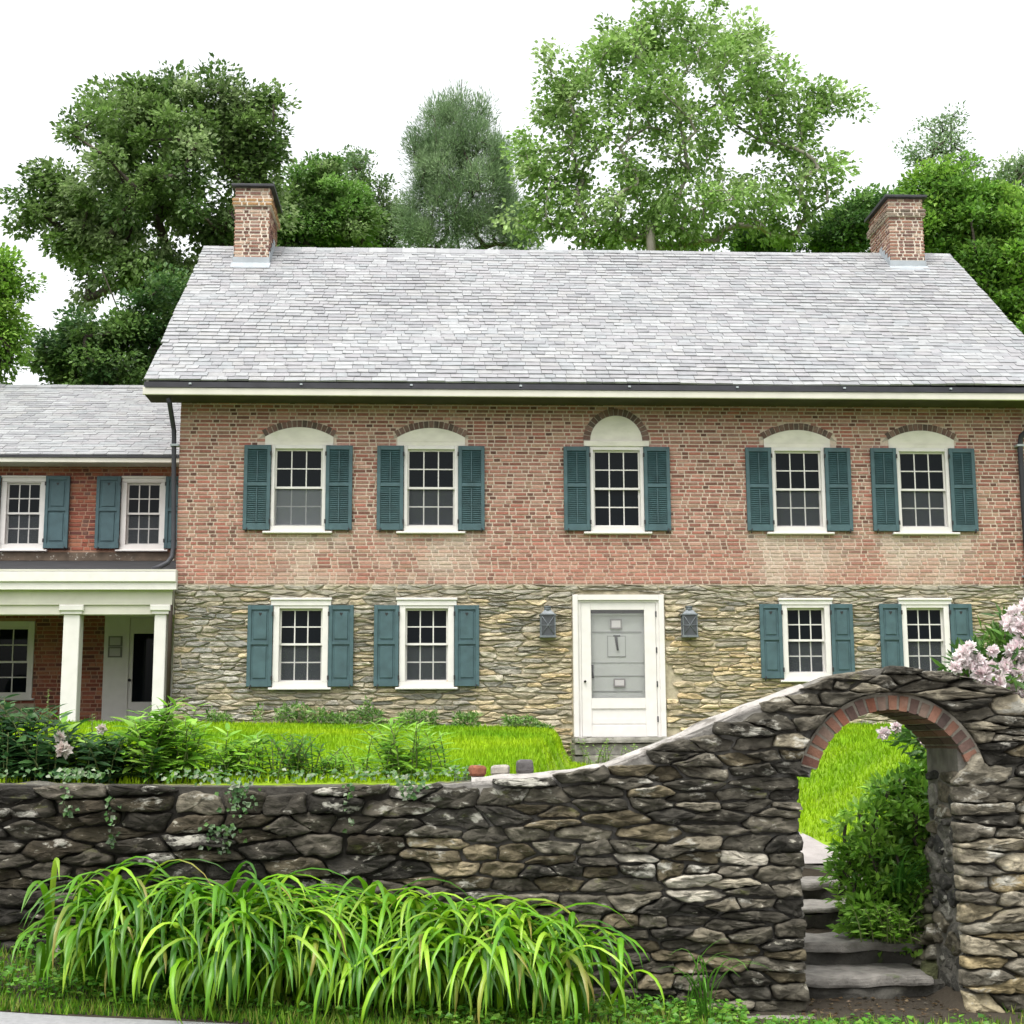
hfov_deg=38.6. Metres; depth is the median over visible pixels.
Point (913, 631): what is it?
window
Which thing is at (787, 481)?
window
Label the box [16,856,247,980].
daylily
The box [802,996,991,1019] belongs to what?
leaf litter
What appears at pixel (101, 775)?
ivy
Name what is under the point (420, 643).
window
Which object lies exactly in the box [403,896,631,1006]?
daylily
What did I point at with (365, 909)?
daylily
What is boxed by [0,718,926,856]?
lawn grass
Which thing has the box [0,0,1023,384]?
sky
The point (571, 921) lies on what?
daylily
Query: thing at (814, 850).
path
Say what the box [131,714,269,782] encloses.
phlox
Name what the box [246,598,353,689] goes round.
window
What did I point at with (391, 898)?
daylily
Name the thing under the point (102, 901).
daylily
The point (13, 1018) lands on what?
road
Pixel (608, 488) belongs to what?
window
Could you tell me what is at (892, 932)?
fern
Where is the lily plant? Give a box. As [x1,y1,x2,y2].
[346,717,462,780]
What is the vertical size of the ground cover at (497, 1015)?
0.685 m
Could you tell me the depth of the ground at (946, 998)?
9.36 m
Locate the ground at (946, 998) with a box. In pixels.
[0,740,1023,1023]
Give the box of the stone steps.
[801,863,944,998]
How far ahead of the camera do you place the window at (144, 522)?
22.71 m
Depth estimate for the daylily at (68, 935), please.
8.23 m
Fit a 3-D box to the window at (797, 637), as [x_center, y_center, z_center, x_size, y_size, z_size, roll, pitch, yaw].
[4.158,1.815,20.701,1.330,1.185,0.224,0,-9,-3]
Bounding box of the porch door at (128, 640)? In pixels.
[101,616,173,721]
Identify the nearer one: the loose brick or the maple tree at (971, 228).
the loose brick
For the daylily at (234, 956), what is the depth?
8.13 m
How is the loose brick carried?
on the garden wall at (690, 839)
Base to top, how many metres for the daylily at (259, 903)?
0.711 m
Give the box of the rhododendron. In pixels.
[876,597,1023,764]
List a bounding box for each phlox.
[46,696,218,783]
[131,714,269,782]
[137,732,276,783]
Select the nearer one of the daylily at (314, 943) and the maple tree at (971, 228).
the daylily at (314, 943)
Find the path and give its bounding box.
[799,832,846,863]
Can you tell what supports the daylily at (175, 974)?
on the ground at (946, 998)
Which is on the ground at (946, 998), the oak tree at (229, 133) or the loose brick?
the oak tree at (229, 133)
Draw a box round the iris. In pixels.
[874,847,930,892]
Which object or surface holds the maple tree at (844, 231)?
on the ground at (946, 998)
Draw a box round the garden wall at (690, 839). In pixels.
[0,665,1023,1012]
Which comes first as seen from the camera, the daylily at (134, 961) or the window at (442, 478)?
the daylily at (134, 961)
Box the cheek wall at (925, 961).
[871,825,938,978]
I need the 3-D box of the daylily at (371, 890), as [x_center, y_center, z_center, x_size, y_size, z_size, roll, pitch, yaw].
[-0.797,2.520,8.635,1.540,0.721,1.185,-5,-10,28]
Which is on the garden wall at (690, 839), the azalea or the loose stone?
the loose stone
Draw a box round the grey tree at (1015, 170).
[970,147,1023,226]
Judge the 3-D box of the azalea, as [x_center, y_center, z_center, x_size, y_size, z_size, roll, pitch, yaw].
[2.835,2.486,10.578,1.156,1.606,0.980,5,-10,-29]
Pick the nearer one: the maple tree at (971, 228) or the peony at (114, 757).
the peony at (114, 757)
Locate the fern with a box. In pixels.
[850,903,924,942]
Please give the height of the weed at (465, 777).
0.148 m
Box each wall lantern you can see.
[539,606,555,637]
[680,606,698,637]
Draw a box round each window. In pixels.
[0,475,70,551]
[0,621,35,700]
[94,476,178,551]
[242,420,352,533]
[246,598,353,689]
[373,598,478,689]
[376,421,484,533]
[563,408,670,533]
[745,423,853,534]
[759,598,854,681]
[870,424,978,534]
[879,598,972,674]
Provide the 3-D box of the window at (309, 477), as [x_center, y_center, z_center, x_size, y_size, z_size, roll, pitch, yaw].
[-3.024,-0.496,20.732,1.525,1.631,0.202,0,-9,-3]
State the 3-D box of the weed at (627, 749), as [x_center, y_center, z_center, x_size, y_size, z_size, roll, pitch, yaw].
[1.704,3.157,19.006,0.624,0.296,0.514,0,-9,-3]
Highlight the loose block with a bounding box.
[516,759,533,773]
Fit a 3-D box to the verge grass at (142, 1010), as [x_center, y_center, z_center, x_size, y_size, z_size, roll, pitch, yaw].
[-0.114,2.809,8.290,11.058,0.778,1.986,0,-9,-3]
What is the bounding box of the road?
[0,1012,225,1023]
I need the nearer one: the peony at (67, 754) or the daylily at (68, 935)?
the daylily at (68, 935)
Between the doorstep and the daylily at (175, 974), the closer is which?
the daylily at (175, 974)
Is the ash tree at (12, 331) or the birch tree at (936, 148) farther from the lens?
the birch tree at (936, 148)
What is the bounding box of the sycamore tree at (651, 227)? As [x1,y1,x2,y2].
[488,0,880,251]
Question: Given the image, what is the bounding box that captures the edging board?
[732,1015,814,1018]
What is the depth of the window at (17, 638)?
22.33 m
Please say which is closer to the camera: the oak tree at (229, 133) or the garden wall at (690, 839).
the garden wall at (690, 839)
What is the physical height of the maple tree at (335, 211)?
15.253 m
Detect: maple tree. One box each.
[18,262,190,384]
[276,148,390,247]
[722,182,908,252]
[894,150,1023,334]
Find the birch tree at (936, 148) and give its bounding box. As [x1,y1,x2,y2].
[888,100,995,181]
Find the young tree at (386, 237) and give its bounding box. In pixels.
[337,144,435,247]
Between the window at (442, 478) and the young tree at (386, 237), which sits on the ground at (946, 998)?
the young tree at (386, 237)
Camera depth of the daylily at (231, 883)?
8.48 m
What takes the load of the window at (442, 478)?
in the farmhouse
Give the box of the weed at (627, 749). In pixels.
[620,744,636,755]
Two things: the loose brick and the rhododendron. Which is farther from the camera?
the rhododendron
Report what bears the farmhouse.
on the ground at (946, 998)
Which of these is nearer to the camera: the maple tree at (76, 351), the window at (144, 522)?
the window at (144, 522)
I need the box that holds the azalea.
[813,744,932,956]
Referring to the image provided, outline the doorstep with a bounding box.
[571,737,666,764]
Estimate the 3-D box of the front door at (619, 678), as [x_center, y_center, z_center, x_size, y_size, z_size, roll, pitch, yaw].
[1.498,2.157,20.537,1.292,1.985,0.172,0,-9,-3]
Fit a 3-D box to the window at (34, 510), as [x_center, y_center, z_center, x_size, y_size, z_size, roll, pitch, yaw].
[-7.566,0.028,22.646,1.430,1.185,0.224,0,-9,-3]
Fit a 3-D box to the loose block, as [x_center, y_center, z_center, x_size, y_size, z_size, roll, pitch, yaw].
[0.084,1.689,9.689,0.111,0.101,0.101,2,-9,-11]
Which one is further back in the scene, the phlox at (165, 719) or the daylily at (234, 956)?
the phlox at (165, 719)
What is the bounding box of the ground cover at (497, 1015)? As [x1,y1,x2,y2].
[0,928,995,1023]
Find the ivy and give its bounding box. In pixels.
[0,765,469,854]
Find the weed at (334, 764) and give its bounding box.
[277,746,378,780]
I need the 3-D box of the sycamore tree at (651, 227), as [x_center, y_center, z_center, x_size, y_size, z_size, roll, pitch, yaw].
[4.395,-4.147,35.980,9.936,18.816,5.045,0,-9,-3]
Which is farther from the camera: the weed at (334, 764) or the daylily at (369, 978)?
the weed at (334, 764)
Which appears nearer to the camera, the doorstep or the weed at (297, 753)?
the weed at (297, 753)
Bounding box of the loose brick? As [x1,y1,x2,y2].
[468,765,486,776]
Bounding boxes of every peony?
[0,694,91,781]
[0,723,146,783]
[76,731,191,783]
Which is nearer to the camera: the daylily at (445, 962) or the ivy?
the daylily at (445, 962)
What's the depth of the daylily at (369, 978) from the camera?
8.18 m
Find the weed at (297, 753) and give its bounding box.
[248,732,348,779]
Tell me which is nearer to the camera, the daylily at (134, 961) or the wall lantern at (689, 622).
the daylily at (134, 961)
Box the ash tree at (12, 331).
[0,242,47,384]
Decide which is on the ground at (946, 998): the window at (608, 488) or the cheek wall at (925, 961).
the cheek wall at (925, 961)
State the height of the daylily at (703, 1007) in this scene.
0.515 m
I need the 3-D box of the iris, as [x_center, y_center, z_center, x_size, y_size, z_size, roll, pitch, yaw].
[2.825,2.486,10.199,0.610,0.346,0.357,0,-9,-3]
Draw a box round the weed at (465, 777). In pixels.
[451,764,480,781]
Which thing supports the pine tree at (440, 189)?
on the ground at (946, 998)
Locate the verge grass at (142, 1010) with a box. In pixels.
[0,941,1023,1023]
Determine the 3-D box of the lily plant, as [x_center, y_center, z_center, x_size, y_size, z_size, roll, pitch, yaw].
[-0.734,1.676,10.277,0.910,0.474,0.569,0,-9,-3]
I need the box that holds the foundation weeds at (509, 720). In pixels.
[201,694,555,729]
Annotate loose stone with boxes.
[491,765,509,774]
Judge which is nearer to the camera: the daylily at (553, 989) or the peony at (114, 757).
the daylily at (553, 989)
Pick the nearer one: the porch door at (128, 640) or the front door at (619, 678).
the front door at (619, 678)
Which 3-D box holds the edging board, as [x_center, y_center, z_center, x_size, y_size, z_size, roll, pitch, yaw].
[1.389,3.162,9.062,1.000,0.068,0.149,0,-9,-3]
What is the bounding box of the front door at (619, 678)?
[572,595,666,736]
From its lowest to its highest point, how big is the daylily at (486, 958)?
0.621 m
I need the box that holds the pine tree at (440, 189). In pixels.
[387,79,549,249]
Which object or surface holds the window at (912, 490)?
in the farmhouse
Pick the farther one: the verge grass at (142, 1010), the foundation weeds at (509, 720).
the foundation weeds at (509, 720)
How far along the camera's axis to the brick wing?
22.50 m
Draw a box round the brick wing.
[0,384,180,721]
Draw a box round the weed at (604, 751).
[565,738,614,764]
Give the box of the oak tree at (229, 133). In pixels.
[0,52,304,315]
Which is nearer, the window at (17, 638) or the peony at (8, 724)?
the peony at (8, 724)
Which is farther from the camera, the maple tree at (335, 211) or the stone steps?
the maple tree at (335, 211)
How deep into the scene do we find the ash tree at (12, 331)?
27.40 m
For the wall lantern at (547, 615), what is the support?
attached to the farmhouse
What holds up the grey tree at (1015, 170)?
on the ground at (946, 998)
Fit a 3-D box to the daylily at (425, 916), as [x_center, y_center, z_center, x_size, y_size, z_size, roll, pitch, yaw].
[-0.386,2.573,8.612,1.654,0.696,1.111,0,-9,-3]
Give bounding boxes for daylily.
[11,890,227,1005]
[15,902,296,1006]
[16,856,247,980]
[25,871,226,980]
[87,861,361,977]
[96,900,371,1018]
[118,896,410,1023]
[143,868,405,993]
[199,878,474,993]
[211,921,467,1018]
[249,920,454,1023]
[261,876,501,995]
[304,883,535,991]
[317,931,535,1023]
[332,912,636,1023]
[347,891,581,996]
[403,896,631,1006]
[446,914,664,1023]
[449,895,648,1006]
[658,938,768,1021]
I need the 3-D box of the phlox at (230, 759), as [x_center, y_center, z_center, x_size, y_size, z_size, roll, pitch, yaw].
[-2.119,1.715,10.188,0.953,0.365,0.587,0,-9,-3]
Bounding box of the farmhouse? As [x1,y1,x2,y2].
[143,183,1023,758]
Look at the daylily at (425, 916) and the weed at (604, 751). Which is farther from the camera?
the weed at (604, 751)

